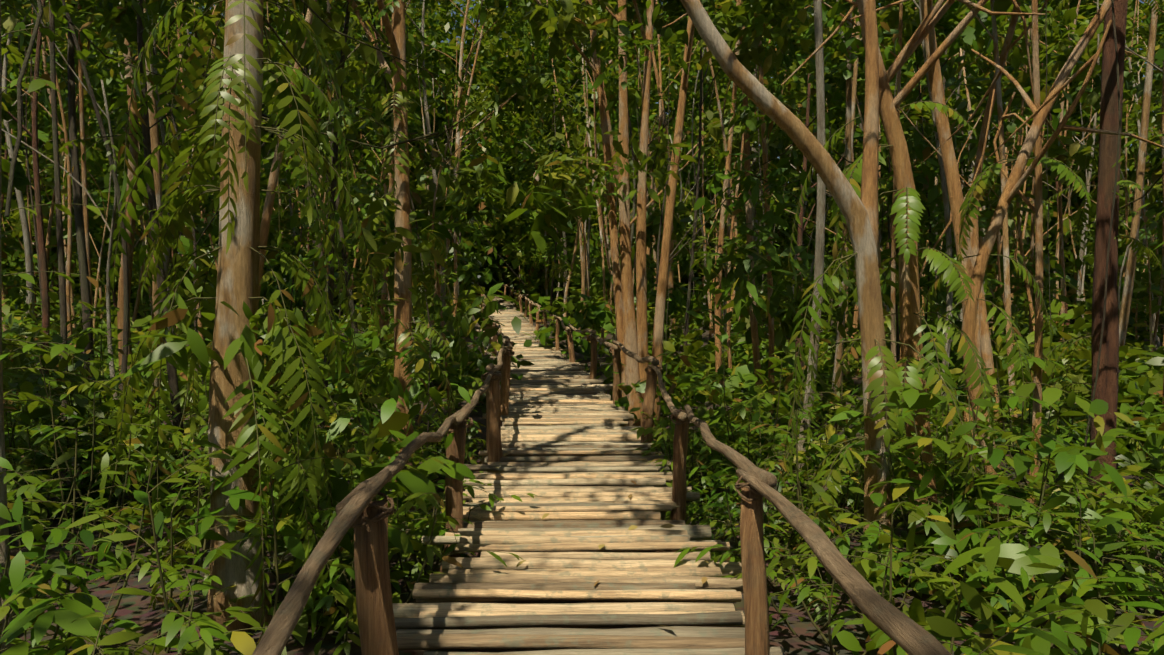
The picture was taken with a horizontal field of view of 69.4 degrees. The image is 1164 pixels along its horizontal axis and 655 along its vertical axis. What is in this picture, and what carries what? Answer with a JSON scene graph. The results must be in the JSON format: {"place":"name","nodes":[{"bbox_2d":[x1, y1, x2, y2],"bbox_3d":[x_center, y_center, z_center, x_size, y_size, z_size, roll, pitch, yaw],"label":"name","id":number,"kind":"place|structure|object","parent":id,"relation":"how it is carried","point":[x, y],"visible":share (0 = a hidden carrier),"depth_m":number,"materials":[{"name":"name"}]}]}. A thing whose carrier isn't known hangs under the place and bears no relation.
{"place":"outdoors","nodes":[
{"label":"outdoors","id":0,"kind":"place"},
{"bbox_2d":[7,294,1163,654],"bbox_3d":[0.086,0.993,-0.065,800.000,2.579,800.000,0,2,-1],"label":"ground","id":1,"kind":"structure","parent":0,"point":[137,610],"depth_m":6.11,"materials":[{"name":"soil"}]},
{"bbox_2d":[0,0,14,653],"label":"trunk","id":2,"kind":"object","parent":1,"relation":"on","point":[4,548],"visible":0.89,"depth_m":4.35,"materials":[{"name":"brown plant"}]},
{"bbox_2d":[49,1,68,420],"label":"dark tree","id":3,"kind":"object","parent":1,"relation":"on","point":[62,280],"visible":0.69,"depth_m":10.73,"materials":[{"name":"brown plant"}]},
{"bbox_2d":[131,0,190,486],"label":"dark tree","id":4,"kind":"object","parent":1,"relation":"on","point":[171,369],"visible":0.42,"depth_m":9.16,"materials":[{"name":"brown plant"}]},
{"bbox_2d":[207,0,272,632],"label":"tree trunk","id":5,"kind":"object","parent":1,"relation":"on","point":[238,275],"visible":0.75,"depth_m":5.25,"materials":[{"name":"beige plant"}]},
{"bbox_2d":[201,0,349,428],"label":"dark tree","id":6,"kind":"object","parent":1,"relation":"on","point":[333,190],"visible":0.19,"depth_m":10.71,"materials":[{"name":"brown plant"}]},
{"bbox_2d":[259,0,316,298],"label":"leaning tree","id":7,"kind":"object","parent":1,"relation":"on","point":[268,208],"visible":0.31,"depth_m":8.26,"materials":[{"name":"beige plant"}]},
{"bbox_2d":[348,0,415,481],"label":"tree trunk","id":8,"kind":"object","parent":1,"relation":"on","point":[396,33],"visible":0.65,"depth_m":9.75,"materials":[{"name":"beige plant"}]},
{"bbox_2d":[440,550,666,651],"bbox_3d":[-2.648,0.208,28.469,3.202,2.542,65.428,0,2,-6],"label":"boardwalk frame","id":9,"kind":"object","parent":1,"relation":"on","point":[665,551],"depth_m":4.59,"materials":[{"name":"brown wood"}]},
{"bbox_2d":[354,286,769,654],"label":"rail posts","id":10,"kind":"object","parent":1,"relation":"on","point":[376,621],"visible":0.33,"depth_m":4.02,"materials":[{"name":"brown wood"}]},
{"bbox_2d":[350,323,762,527],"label":"rope lashings","id":11,"kind":"object","parent":10,"relation":"attached to","point":[387,512],"visible":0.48,"depth_m":4.03,"materials":[{"name":"brown fabric"}]},
{"bbox_2d":[252,283,951,654],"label":"hand rails","id":12,"kind":"object","parent":10,"relation":"on","point":[906,633],"visible":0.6,"depth_m":2.79,"materials":[{"name":"brown wood"}]},
{"bbox_2d":[5,0,1120,520],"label":"trunks","id":13,"kind":"object","parent":1,"relation":"on","point":[19,114],"visible":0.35,"depth_m":10.67,"materials":[{"name":"brown plant"}]},
{"bbox_2d":[0,0,1163,654],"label":"foliage","id":14,"kind":"object","parent":1,"relation":"on","point":[1022,564],"visible":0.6,"depth_m":5.63,"materials":[{"name":"green plant"}]},
{"bbox_2d":[0,0,1163,654],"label":"plants","id":15,"kind":"object","parent":1,"relation":"on","point":[338,454],"visible":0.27,"depth_m":5.71,"materials":[{"name":"green plant"}]},
{"bbox_2d":[1,0,1162,491],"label":"tree trunks","id":16,"kind":"object","parent":1,"relation":"on","point":[817,266],"visible":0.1,"depth_m":14.48,"materials":[{"name":"grey plant"}]},
{"bbox_2d":[536,0,627,426],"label":"tree trunk","id":17,"kind":"object","parent":1,"relation":"on","point":[615,257],"visible":0.67,"depth_m":14.10,"materials":[{"name":"beige plant"}]},
{"bbox_2d":[1,0,1163,460],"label":"trunks","id":18,"kind":"object","parent":1,"relation":"on","point":[80,230],"depth_m":16.67,"materials":[{"name":"brown wood"}]},
{"bbox_2d":[1,0,1163,480],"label":"foliage","id":19,"kind":"object","parent":1,"relation":"on","point":[1143,370],"visible":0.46,"depth_m":15.03,"materials":[{"name":"green plant"}]},
{"bbox_2d":[1,0,1163,357],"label":"foliage","id":20,"kind":"object","parent":1,"relation":"on","point":[499,60],"visible":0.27,"depth_m":37.90,"materials":[{"name":"green plant"}]},
{"bbox_2d":[1,0,1163,486],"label":"tree trunks","id":21,"kind":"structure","parent":1,"relation":"on","point":[983,340],"depth_m":16.60,"materials":[{"name":"brown plant"}]},
{"bbox_2d":[532,0,642,425],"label":"tree trunk","id":22,"kind":"object","parent":1,"relation":"on","point":[630,344],"visible":0.71,"depth_m":13.85,"materials":[{"name":"beige plant"}]},
{"bbox_2d":[393,296,784,654],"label":"boardwalk deck","id":23,"kind":"structure","parent":1,"relation":"on","point":[572,480],"depth_m":5.63,"materials":[{"name":"beige wood"}]},
{"bbox_2d":[447,341,708,628],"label":"fallen leaves","id":24,"kind":"object","parent":23,"relation":"on","point":[669,525],"visible":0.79,"depth_m":6.09,"materials":[{"name":"green plant"}]},
{"bbox_2d":[18,0,1163,447],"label":"forest trunks","id":25,"kind":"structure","parent":1,"relation":"on","point":[850,116],"depth_m":15.87,"materials":[{"name":"beige plant"}]},
{"bbox_2d":[108,0,1163,644],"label":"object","id":26,"kind":"object","parent":1,"relation":"on","point":[276,454],"visible":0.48,"depth_m":5.63,"materials":[{"name":"green plant"}]},
{"bbox_2d":[633,0,653,405],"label":"tree trunk","id":27,"kind":"object","parent":1,"relation":"on","point":[641,310],"visible":0.77,"depth_m":13.82,"materials":[{"name":"beige plant"}]},
{"bbox_2d":[651,12,694,428],"bbox_3d":[1.525,-4.102,14.316,1.190,11.863,4.330,0,2,-6],"label":"tree trunk","id":28,"kind":"object","parent":1,"relation":"on","point":[658,332],"visible":0.69,"depth_m":13.81,"materials":[{"name":"beige plant"}]},
{"bbox_2d":[680,0,896,582],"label":"arching tree","id":29,"kind":"object","parent":1,"relation":"on","point":[813,150],"visible":0.85,"depth_m":6.05,"materials":[{"name":"beige plant"}]},
{"bbox_2d":[854,0,881,267],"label":"tree trunk","id":30,"kind":"object","parent":29,"relation":"attached to","point":[869,189],"visible":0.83,"depth_m":6.20,"materials":[{"name":"beige plant"}]},
{"bbox_2d":[781,0,1044,551],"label":"wavy tree","id":31,"kind":"object","parent":1,"relation":"on","point":[909,304],"visible":0.56,"depth_m":6.86,"materials":[{"name":"beige plant"}]},
{"bbox_2d":[966,0,1045,507],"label":"tree trunk","id":32,"kind":"object","parent":1,"relation":"on","point":[1037,209],"visible":0.67,"depth_m":7.82,"materials":[{"name":"beige plant"}]},
{"bbox_2d":[923,0,1163,530],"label":"leaning tree","id":33,"kind":"object","parent":1,"relation":"on","point":[1014,183],"visible":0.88,"depth_m":7.40,"materials":[{"name":"beige plant"}]},
{"bbox_2d":[1089,0,1127,510],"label":"trunk","id":34,"kind":"object","parent":1,"relation":"on","point":[1107,384],"visible":0.73,"depth_m":7.93,"materials":[{"name":"brown wood"}]}
]}

